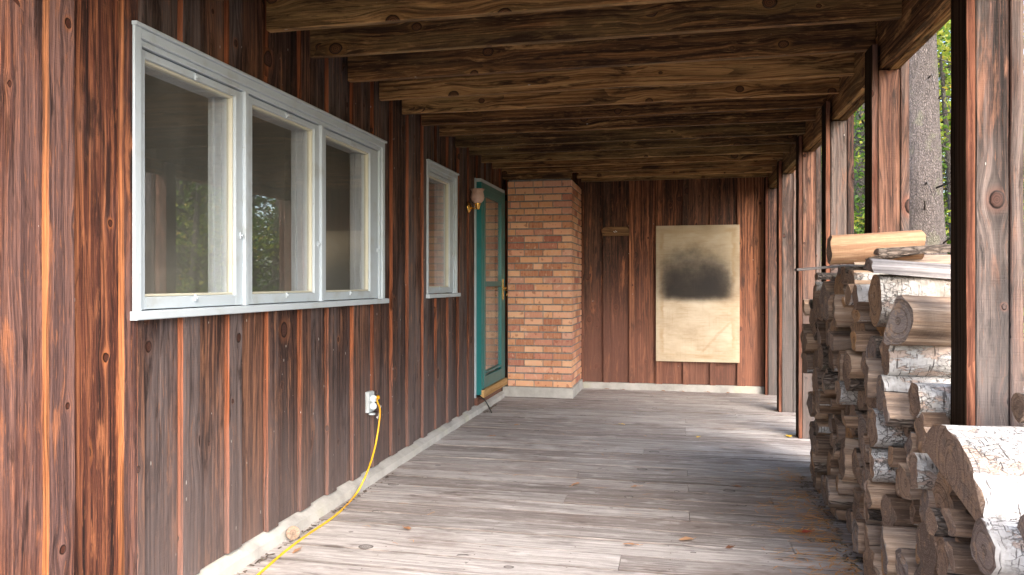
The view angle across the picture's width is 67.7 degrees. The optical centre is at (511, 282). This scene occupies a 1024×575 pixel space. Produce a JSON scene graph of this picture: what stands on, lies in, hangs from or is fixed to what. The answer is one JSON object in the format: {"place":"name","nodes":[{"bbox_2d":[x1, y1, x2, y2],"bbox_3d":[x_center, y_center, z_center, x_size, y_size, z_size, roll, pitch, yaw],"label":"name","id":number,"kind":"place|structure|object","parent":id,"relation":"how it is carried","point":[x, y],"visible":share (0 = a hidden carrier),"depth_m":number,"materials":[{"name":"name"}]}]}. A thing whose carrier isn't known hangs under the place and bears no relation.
{"place":"outdoors","nodes":[
{"label":"outdoors","id":0,"kind":"place"},
{"bbox_2d":[144,74,433,309],"bbox_3d":[-2.647,-0.025,4.931,3.316,2.650,10.700,0,0,12],"label":"interior room","id":1,"kind":"object","parent":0,"point":[176,189],"visible":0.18,"depth_m":7.64,"materials":[{"name":"paint"}]},
{"bbox_2d":[814,395,827,418],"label":"firewood log","id":2,"kind":"object","parent":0,"point":[820,415],"visible":0.04,"depth_m":4.34,"materials":[{"name":"brown wood"}]},
{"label":"firewood log","id":3,"kind":"object","parent":2,"relation":"on","visible":0},
{"bbox_2d":[812,367,824,391],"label":"firewood log","id":4,"kind":"object","parent":3,"relation":"on","point":[818,373],"visible":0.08,"depth_m":4.13,"materials":[{"name":"brown wood"}]},
{"bbox_2d":[818,344,828,370],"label":"firewood log","id":5,"kind":"object","parent":4,"relation":"on","point":[823,365],"visible":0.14,"depth_m":4.04,"materials":[{"name":"brown wood"}]},
{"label":"firewood log","id":6,"kind":"object","parent":5,"relation":"on","visible":0},
{"bbox_2d":[819,281,834,319],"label":"firewood log","id":7,"kind":"object","parent":6,"relation":"on","point":[827,292],"visible":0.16,"depth_m":3.98,"materials":[{"name":"brown wood"}]},
{"bbox_2d":[864,384,873,408],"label":"firewood log","id":8,"kind":"object","parent":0,"point":[869,400],"visible":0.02,"depth_m":3.27,"materials":[{"name":"brown wood"}]},
{"bbox_2d":[843,350,864,377],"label":"firewood log","id":9,"kind":"object","parent":8,"relation":"on","point":[852,359],"visible":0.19,"depth_m":3.31,"materials":[{"name":"brown wood"}]},
{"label":"firewood log","id":10,"kind":"object","parent":8,"relation":"on","visible":0},
{"bbox_2d":[861,351,865,373],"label":"firewood log","id":11,"kind":"object","parent":10,"relation":"on","point":[863,359],"visible":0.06,"depth_m":3.22,"materials":[{"name":"brown wood"}]},
{"bbox_2d":[850,331,879,350],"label":"firewood log","id":12,"kind":"object","parent":11,"relation":"on","point":[859,340],"visible":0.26,"depth_m":3.24,"materials":[{"name":"brown wood"}]},
{"bbox_2d":[876,327,885,335],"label":"firewood log","id":13,"kind":"object","parent":12,"relation":"on","point":[881,330],"visible":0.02,"depth_m":3.18,"materials":[{"name":"brown wood"}]},
{"bbox_2d":[852,284,869,309],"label":"firewood log","id":14,"kind":"object","parent":13,"relation":"on","point":[860,296],"visible":0.16,"depth_m":3.21,"materials":[{"name":"white wood"}]},
{"bbox_2d":[873,244,950,255],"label":"firewood log","id":15,"kind":"object","parent":14,"relation":"on","point":[942,248],"visible":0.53,"depth_m":3.18,"materials":[{"name":"beige wood"}]},
{"bbox_2d":[934,536,976,574],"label":"firewood log","id":16,"kind":"object","parent":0,"point":[943,566],"visible":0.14,"depth_m":2.26,"materials":[{"name":"brown wood"}]},
{"bbox_2d":[925,507,951,536],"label":"firewood log","id":17,"kind":"object","parent":16,"relation":"on","point":[935,523],"visible":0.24,"depth_m":2.26,"materials":[{"name":"brown wood"}]},
{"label":"forest ground","id":18,"kind":"structure","parent":0,"visible":0},
{"bbox_2d":[821,33,950,256],"bbox_3d":[4.849,-0.558,9.512,3.553,5.116,3.948,0,0,-31],"label":"autumn tree","id":19,"kind":"object","parent":18,"relation":"on","point":[863,153],"visible":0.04,"depth_m":9.24,"materials":[{"name":"green plant"}]},
{"bbox_2d":[821,27,950,257],"bbox_3d":[4.971,-1.069,11.160,4.264,6.139,4.738,0,0,27],"label":"autumn tree","id":20,"kind":"object","parent":18,"relation":"on","point":[863,148],"visible":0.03,"depth_m":10.89,"materials":[{"name":"green plant"}]},
{"bbox_2d":[854,33,950,254],"bbox_3d":[3.886,-4.500,7.180,5.112,13.000,5.489,0,0,12],"label":"spruce tree","id":21,"kind":"object","parent":18,"relation":"on","point":[926,209],"visible":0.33,"depth_m":6.95,"materials":[{"name":"grey plant"}]},
{"bbox_2d":[854,20,1023,238],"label":"autumn tree","id":22,"kind":"object","parent":18,"relation":"on","point":[946,83],"visible":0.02,"depth_m":12.82,"materials":[{"name":"green plant"}]},
{"bbox_2d":[854,23,1023,254],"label":"autumn tree","id":23,"kind":"object","parent":18,"relation":"on","point":[945,126],"visible":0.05,"depth_m":8.99,"materials":[{"name":"green plant"}]},
{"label":"deck framing","id":24,"kind":"structure","parent":18,"relation":"on","visible":0},
{"bbox_2d":[234,388,863,574],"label":"deck","id":25,"kind":"structure","parent":24,"relation":"on","point":[537,529],"depth_m":4.21,"materials":[{"name":"grey wood"}]},
{"bbox_2d":[0,0,513,574],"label":"side wall","id":26,"kind":"structure","parent":25,"relation":"on","point":[230,428],"depth_m":3.12,"materials":[{"name":"brown wood"}]},
{"bbox_2d":[130,20,388,320],"bbox_3d":[-1.114,-0.385,3.740,0.180,1.025,2.302,0,0,12],"label":"window","id":27,"kind":"structure","parent":26,"relation":"in","point":[234,96],"depth_m":3.31,"materials":[{"name":"white paint"}]},
{"bbox_2d":[365,391,376,414],"bbox_3d":[-0.847,0.730,4.647,0.063,0.140,0.095,0,0,12],"label":"outdoor outlet","id":28,"kind":"object","parent":26,"relation":"attached to","point":[370,401],"visible":1,"depth_m":4.62,"materials":[{"name":"white plastic"}]},
{"bbox_2d":[256,395,380,574],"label":"extension cord","id":29,"kind":"object","parent":28,"relation":"hanging from","point":[307,534],"visible":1,"depth_m":4.01,"materials":[{"name":"yellow plastic"}]},
{"bbox_2d":[426,159,460,297],"bbox_3d":[-0.606,-0.402,6.053,0.180,1.031,0.814,0,0,12],"label":"window","id":30,"kind":"structure","parent":26,"relation":"in","point":[445,180],"depth_m":6.29,"materials":[{"name":"white paint"}]},
{"bbox_2d":[474,178,507,397],"bbox_3d":[-0.225,0.047,7.547,0.206,2.035,1.012,0,0,12],"label":"storm door","id":31,"kind":"structure","parent":26,"relation":"in","point":[487,380],"depth_m":7.63,"materials":[{"name":"teal paint"}]},
{"bbox_2d":[217,0,950,187],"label":"porch ceiling","id":32,"kind":"structure","parent":26,"relation":"attached to","point":[608,90],"depth_m":4.26,"materials":[{"name":"brown wood"}]},
{"bbox_2d":[502,179,582,398],"bbox_3d":[0.347,0.072,8.381,0.757,2.315,0.809,0,0,12],"label":"brick chimney","id":33,"kind":"object","parent":25,"relation":"on","point":[544,288],"visible":1,"depth_m":8.00,"materials":[{"name":"brick"}]},
{"bbox_2d":[239,404,863,574],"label":"bark crumbs","id":34,"kind":"object","parent":25,"relation":"on","point":[364,491],"visible":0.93,"depth_m":3.71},
{"bbox_2d":[365,403,863,574],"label":"pine needles","id":35,"kind":"object","parent":25,"relation":"on","point":[804,491],"visible":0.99,"depth_m":3.71,"materials":[{"name":"brown plant"}]},
{"bbox_2d":[519,172,764,393],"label":"end wall","id":36,"kind":"structure","parent":25,"relation":"on","point":[618,307],"depth_m":8.58,"materials":[{"name":"brown wood"}]},
{"bbox_2d":[656,225,739,362],"bbox_3d":[2.043,0.117,8.415,0.895,1.505,0.014,0,0,12],"label":"plywood panel","id":37,"kind":"object","parent":36,"relation":"attached to","point":[697,293],"visible":1,"depth_m":8.40,"materials":[{"name":"beige wood"}]},
{"bbox_2d":[764,177,776,394],"bbox_3d":[2.807,-0.050,8.220,0.169,2.500,0.140,0,0,12],"label":"porch post","id":38,"kind":"object","parent":25,"relation":"on","point":[770,291],"visible":0.62,"depth_m":8.16,"materials":[{"name":"brown wood"}]},
{"bbox_2d":[777,160,795,412],"bbox_3d":[2.568,-0.050,7.128,0.169,2.500,0.140,0,0,12],"label":"porch post","id":39,"kind":"object","parent":25,"relation":"on","point":[786,293],"visible":0.87,"depth_m":7.07,"materials":[{"name":"brown wood"}]},
{"bbox_2d":[796,136,820,438],"bbox_3d":[2.306,-0.050,5.939,0.169,2.500,0.140,0,0,12],"label":"porch post","id":40,"kind":"object","parent":25,"relation":"on","point":[808,209],"visible":0.66,"depth_m":5.88,"materials":[{"name":"brown wood"}]},
{"bbox_2d":[821,101,853,281],"bbox_3d":[2.059,-0.050,4.828,0.169,2.500,0.140,0,0,12],"label":"porch post","id":41,"kind":"object","parent":25,"relation":"on","point":[837,195],"visible":0.32,"depth_m":4.77,"materials":[{"name":"brown wood"}]},
{"bbox_2d":[845,508,852,533],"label":"firewood log","id":42,"kind":"object","parent":25,"relation":"on","point":[849,517],"visible":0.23,"depth_m":3.67,"materials":[{"name":"brown wood"}]},
{"bbox_2d":[825,475,853,508],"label":"firewood log","id":43,"kind":"object","parent":42,"relation":"on","point":[835,499],"visible":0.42,"depth_m":3.69,"materials":[{"name":"brown wood"}]},
{"bbox_2d":[852,499,857,519],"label":"firewood log","id":44,"kind":"object","parent":25,"relation":"on","point":[854,507],"visible":0.02,"depth_m":3.62,"materials":[{"name":"brown wood"}]},
{"bbox_2d":[853,488,863,507],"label":"firewood log","id":45,"kind":"object","parent":44,"relation":"on","point":[859,496],"visible":0.1,"depth_m":3.49,"materials":[{"name":"brown wood"}]},
{"bbox_2d":[839,437,858,482],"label":"firewood log","id":46,"kind":"object","parent":45,"relation":"on","point":[848,445],"visible":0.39,"depth_m":3.54,"materials":[{"name":"brown wood"}]},
{"bbox_2d":[849,405,866,435],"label":"firewood log","id":47,"kind":"object","parent":46,"relation":"on","point":[855,410],"visible":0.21,"depth_m":3.59,"materials":[{"name":"brown wood"}]},
{"bbox_2d":[835,381,857,404],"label":"firewood log","id":48,"kind":"object","parent":47,"relation":"on","point":[845,396],"visible":0.38,"depth_m":3.57,"materials":[{"name":"white wood"}]},
{"bbox_2d":[863,546,882,574],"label":"firewood log","id":49,"kind":"object","parent":25,"relation":"on","point":[872,564],"visible":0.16,"depth_m":2.99,"materials":[{"name":"brown wood"}]},
{"bbox_2d":[864,524,881,547],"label":"firewood log","id":50,"kind":"object","parent":49,"relation":"on","point":[872,534],"visible":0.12,"depth_m":3.06,"materials":[{"name":"brown wood"}]},
{"bbox_2d":[863,489,881,524],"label":"firewood log","id":51,"kind":"object","parent":50,"relation":"on","point":[873,516],"visible":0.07,"depth_m":3.11,"materials":[{"name":"brown wood"}]},
{"bbox_2d":[862,460,869,493],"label":"firewood log","id":52,"kind":"object","parent":51,"relation":"on","point":[866,471],"visible":0.06,"depth_m":3.10,"materials":[{"name":"brown wood"}]},
{"bbox_2d":[863,444,869,462],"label":"firewood log","id":53,"kind":"object","parent":52,"relation":"on","point":[866,451],"visible":0.08,"depth_m":3.09,"materials":[{"name":"brown wood"}]},
{"label":"firewood log","id":54,"kind":"object","parent":53,"relation":"on","visible":0},
{"bbox_2d":[871,398,876,407],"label":"firewood log","id":55,"kind":"object","parent":54,"relation":"on","point":[873,404],"visible":0.02,"depth_m":3.10,"materials":[{"name":"brown wood"}]},
{"bbox_2d":[866,336,882,358],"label":"firewood log","id":56,"kind":"object","parent":55,"relation":"on","point":[872,347],"visible":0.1,"depth_m":3.07,"materials":[{"name":"brown wood"}]},
{"bbox_2d":[868,274,950,326],"bbox_3d":[1.684,0.069,3.032,0.459,0.218,0.210,0,0,12],"label":"firewood log","id":57,"kind":"object","parent":56,"relation":"on","point":[885,291],"visible":0.27,"depth_m":2.98,"materials":[{"name":"grey wood"}]},
{"bbox_2d":[863,258,950,278],"bbox_3d":[1.670,-0.049,3.030,0.491,0.062,0.174,5,1,12],"label":"firewood log","id":58,"kind":"object","parent":57,"relation":"on","point":[911,268],"visible":0.7,"depth_m":2.99,"materials":[{"name":"white wood"}]},
{"bbox_2d":[881,550,885,574],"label":"firewood log","id":59,"kind":"object","parent":25,"relation":"on","point":[882,562],"visible":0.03,"depth_m":2.92,"materials":[{"name":"brown wood"}]},
{"bbox_2d":[880,526,916,574],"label":"firewood log","id":60,"kind":"object","parent":59,"relation":"on","point":[893,538],"visible":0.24,"depth_m":2.73,"materials":[{"name":"brown wood"}]},
{"bbox_2d":[910,500,920,524],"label":"firewood log","id":61,"kind":"object","parent":60,"relation":"on","point":[915,516],"visible":0.09,"depth_m":2.69,"materials":[{"name":"brown wood"}]},
{"bbox_2d":[896,463,921,499],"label":"firewood log","id":62,"kind":"object","parent":61,"relation":"on","point":[905,490],"visible":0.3,"depth_m":2.62,"materials":[{"name":"brown wood"}]},
{"bbox_2d":[914,412,949,447],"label":"firewood log","id":63,"kind":"object","parent":62,"relation":"on","point":[928,419],"visible":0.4,"depth_m":2.59,"materials":[{"name":"brown wood"}]},
{"bbox_2d":[908,382,950,418],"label":"firewood log","id":64,"kind":"object","parent":63,"relation":"on","point":[929,397],"visible":0.34,"depth_m":2.60,"materials":[{"name":"white wood"}]},
{"bbox_2d":[904,431,917,456],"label":"firewood log","id":65,"kind":"object","parent":61,"relation":"on","point":[910,445],"visible":0.09,"depth_m":2.74,"materials":[{"name":"brown wood"}]},
{"bbox_2d":[904,427,914,437],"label":"firewood log","id":66,"kind":"object","parent":65,"relation":"on","point":[907,432],"visible":0.05,"depth_m":2.80,"materials":[{"name":"brown wood"}]},
{"bbox_2d":[875,375,950,410],"bbox_3d":[1.593,0.415,2.833,0.431,0.138,0.145,0,0,12],"label":"firewood log","id":67,"kind":"object","parent":66,"relation":"on","point":[894,383],"visible":0.23,"depth_m":2.82,"materials":[{"name":"white wood"}]},
{"bbox_2d":[864,358,883,397],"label":"firewood log","id":68,"kind":"object","parent":67,"relation":"on","point":[873,368],"visible":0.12,"depth_m":2.94,"materials":[{"name":"brown wood"}]},
{"bbox_2d":[879,335,950,376],"bbox_3d":[1.621,0.271,2.840,0.443,0.163,0.146,0,0,12],"label":"firewood log","id":69,"kind":"object","parent":67,"relation":"on","point":[927,361],"visible":0.38,"depth_m":2.81,"materials":[{"name":"white wood"}]},
{"bbox_2d":[884,295,950,345],"bbox_3d":[1.594,0.146,2.776,0.440,0.188,0.148,3,-1,-12],"label":"firewood log","id":70,"kind":"object","parent":69,"relation":"on","point":[913,320],"visible":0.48,"depth_m":2.71,"materials":[{"name":"brown wood"}]},
{"bbox_2d":[880,391,950,427],"bbox_3d":[1.554,0.462,2.723,0.431,0.124,0.103,2,0,12],"label":"firewood log","id":71,"kind":"object","parent":65,"relation":"on","point":[895,407],"visible":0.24,"depth_m":2.73,"materials":[{"name":"brown wood"}]},
{"bbox_2d":[880,494,916,527],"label":"firewood log","id":72,"kind":"object","parent":59,"relation":"on","point":[895,509],"visible":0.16,"depth_m":2.81,"materials":[{"name":"brown wood"}]},
{"bbox_2d":[864,44,909,232],"bbox_3d":[1.807,-0.050,3.684,0.169,2.500,0.140,0,0,12],"label":"porch post","id":73,"kind":"object","parent":25,"relation":"on","point":[886,117],"visible":0.31,"depth_m":3.63,"materials":[{"name":"brown wood"}]},
{"bbox_2d":[950,0,1023,425],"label":"porch post","id":74,"kind":"object","parent":25,"relation":"on","point":[987,217],"visible":0.75,"depth_m":2.43,"materials":[{"name":"brown wood"}]},
{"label":"firewood log","id":75,"kind":"object","parent":25,"relation":"on","visible":0},
{"bbox_2d":[851,518,865,553],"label":"firewood log","id":76,"kind":"object","parent":75,"relation":"on","point":[857,536],"visible":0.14,"depth_m":3.20,"materials":[{"name":"brown wood"}]},
{"label":"firewood log","id":77,"kind":"object","parent":75,"relation":"on","visible":0},
{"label":"firewood log","id":78,"kind":"object","parent":77,"relation":"on","visible":0},
{"bbox_2d":[852,447,863,478],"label":"firewood log","id":79,"kind":"object","parent":78,"relation":"on","point":[857,461],"visible":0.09,"depth_m":3.44,"materials":[{"name":"brown wood"}]},
{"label":"firewood log","id":80,"kind":"object","parent":79,"relation":"on","visible":0},
{"bbox_2d":[843,416,857,427],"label":"firewood log","id":81,"kind":"object","parent":80,"relation":"on","point":[850,421],"visible":0.24,"depth_m":3.48,"materials":[{"name":"brown wood"}]},
{"bbox_2d":[857,391,867,409],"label":"firewood log","id":82,"kind":"object","parent":81,"relation":"on","point":[861,401],"visible":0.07,"depth_m":3.46,"materials":[{"name":"brown wood"}]},
{"bbox_2d":[842,361,864,390],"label":"firewood log","id":83,"kind":"object","parent":82,"relation":"on","point":[854,384],"visible":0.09,"depth_m":3.38,"materials":[{"name":"brown wood"}]},
{"bbox_2d":[854,323,876,330],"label":"firewood log","id":84,"kind":"object","parent":83,"relation":"on","point":[864,326],"visible":0.01,"depth_m":3.34,"materials":[{"name":"brown wood"}]},
{"bbox_2d":[841,297,853,307],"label":"firewood log","id":85,"kind":"object","parent":84,"relation":"on","point":[844,304],"visible":0.1,"depth_m":3.48,"materials":[{"name":"brown wood"}]},
{"bbox_2d":[847,270,880,283],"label":"firewood log","id":86,"kind":"object","parent":85,"relation":"on","point":[859,276],"visible":0.12,"depth_m":3.46,"materials":[{"name":"grey wood"}]},
{"bbox_2d":[853,255,950,263],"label":"firewood log","id":87,"kind":"object","parent":86,"relation":"on","point":[943,259],"visible":0.27,"depth_m":3.43,"materials":[{"name":"brown wood"}]},
{"bbox_2d":[826,230,925,264],"bbox_3d":[1.663,-0.162,3.497,0.402,0.137,0.129,-3,-1,12],"label":"firewood log","id":88,"kind":"object","parent":87,"relation":"on","point":[847,249],"visible":0.86,"depth_m":3.45,"materials":[{"name":"brown wood"}]},
{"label":"firewood log","id":89,"kind":"object","parent":25,"relation":"on","visible":0},
{"bbox_2d":[895,548,919,574],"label":"firewood log","id":90,"kind":"object","parent":89,"relation":"on","point":[906,563],"visible":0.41,"depth_m":2.61,"materials":[{"name":"brown wood"}]},
{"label":"firewood log","id":91,"kind":"object","parent":25,"relation":"on","visible":0},
{"bbox_2d":[914,564,924,574],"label":"firewood log","id":92,"kind":"object","parent":91,"relation":"on","point":[919,571],"visible":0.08,"depth_m":2.51,"materials":[{"name":"brown wood"}]},
{"bbox_2d":[916,520,937,574],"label":"firewood log","id":93,"kind":"object","parent":92,"relation":"on","point":[927,553],"visible":0.18,"depth_m":2.42,"materials":[{"name":"brown wood"}]},
{"bbox_2d":[919,489,936,521],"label":"firewood log","id":94,"kind":"object","parent":93,"relation":"on","point":[927,501],"visible":0.16,"depth_m":2.48,"materials":[{"name":"brown wood"}]},
{"bbox_2d":[906,452,938,489],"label":"firewood log","id":95,"kind":"object","parent":94,"relation":"on","point":[924,469],"visible":0.4,"depth_m":2.44,"materials":[{"name":"grey wood"}]},
{"bbox_2d":[932,471,965,508],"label":"firewood log","id":96,"kind":"object","parent":93,"relation":"on","point":[943,498],"visible":0.06,"depth_m":2.37,"materials":[{"name":"brown wood"}]},
{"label":"firewood log","id":97,"kind":"object","parent":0,"visible":0},
{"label":"firewood log","id":98,"kind":"object","parent":97,"relation":"on","visible":0},
{"bbox_2d":[945,541,984,574],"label":"firewood log","id":99,"kind":"object","parent":98,"relation":"on","point":[961,560],"visible":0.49,"depth_m":2.09,"materials":[{"name":"brown wood"}]},
{"bbox_2d":[940,508,975,537],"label":"firewood log","id":100,"kind":"object","parent":99,"relation":"on","point":[960,522],"visible":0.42,"depth_m":2.11,"materials":[{"name":"brown wood"}]},
{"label":"firewood log","id":101,"kind":"object","parent":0,"visible":0},
{"bbox_2d":[864,480,895,508],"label":"firewood log","id":102,"kind":"object","parent":101,"relation":"on","point":[875,492],"visible":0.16,"depth_m":2.96,"materials":[{"name":"brown wood"}]},
{"bbox_2d":[869,447,897,482],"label":"firewood log","id":103,"kind":"object","parent":102,"relation":"on","point":[881,470],"visible":0.27,"depth_m":2.93,"materials":[{"name":"white wood"}]},
{"bbox_2d":[867,408,907,447],"bbox_3d":[1.599,0.560,2.913,0.432,0.154,0.141,0,0,12],"label":"firewood log","id":104,"kind":"object","parent":103,"relation":"on","point":[881,433],"visible":0.23,"depth_m":2.90,"materials":[{"name":"white wood"}]},
{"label":"firewood log","id":105,"kind":"object","parent":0,"visible":0},
{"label":"firewood log","id":106,"kind":"object","parent":105,"relation":"on","visible":0},
{"bbox_2d":[970,518,1023,574],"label":"firewood log","id":107,"kind":"object","parent":106,"relation":"on","point":[997,546],"visible":0.97,"depth_m":1.84,"materials":[{"name":"white wood"}]},
{"bbox_2d":[924,425,1023,520],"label":"firewood log","id":108,"kind":"object","parent":107,"relation":"on","point":[981,469],"visible":0.96,"depth_m":2.03,"materials":[{"name":"white wood"}]},
{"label":"firewood log","id":109,"kind":"object","parent":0,"visible":0},
{"bbox_2d":[833,443,840,458],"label":"firewood log","id":110,"kind":"object","parent":109,"relation":"on","point":[836,450],"visible":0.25,"depth_m":3.79,"materials":[{"name":"brown wood"}]},
{"bbox_2d":[845,428,857,438],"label":"firewood log","id":111,"kind":"object","parent":110,"relation":"on","point":[848,434],"visible":0.08,"depth_m":3.72,"materials":[{"name":"brown wood"}]},
{"bbox_2d":[845,405,849,415],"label":"firewood log","id":112,"kind":"object","parent":111,"relation":"on","point":[847,409],"visible":0.05,"depth_m":3.72,"materials":[{"name":"brown wood"}]},
{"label":"firewood log","id":113,"kind":"object","parent":112,"relation":"on","visible":0},
{"bbox_2d":[836,350,845,380],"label":"firewood log","id":114,"kind":"object","parent":113,"relation":"on","point":[839,363],"visible":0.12,"depth_m":3.69,"materials":[{"name":"brown wood"}]},
{"bbox_2d":[828,331,852,350],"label":"firewood log","id":115,"kind":"object","parent":114,"relation":"on","point":[839,340],"visible":0.6,"depth_m":3.67,"materials":[{"name":"brown wood"}]},
{"bbox_2d":[832,294,853,326],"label":"firewood log","id":116,"kind":"object","parent":115,"relation":"on","point":[842,316],"visible":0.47,"depth_m":3.63,"materials":[{"name":"brown wood"}]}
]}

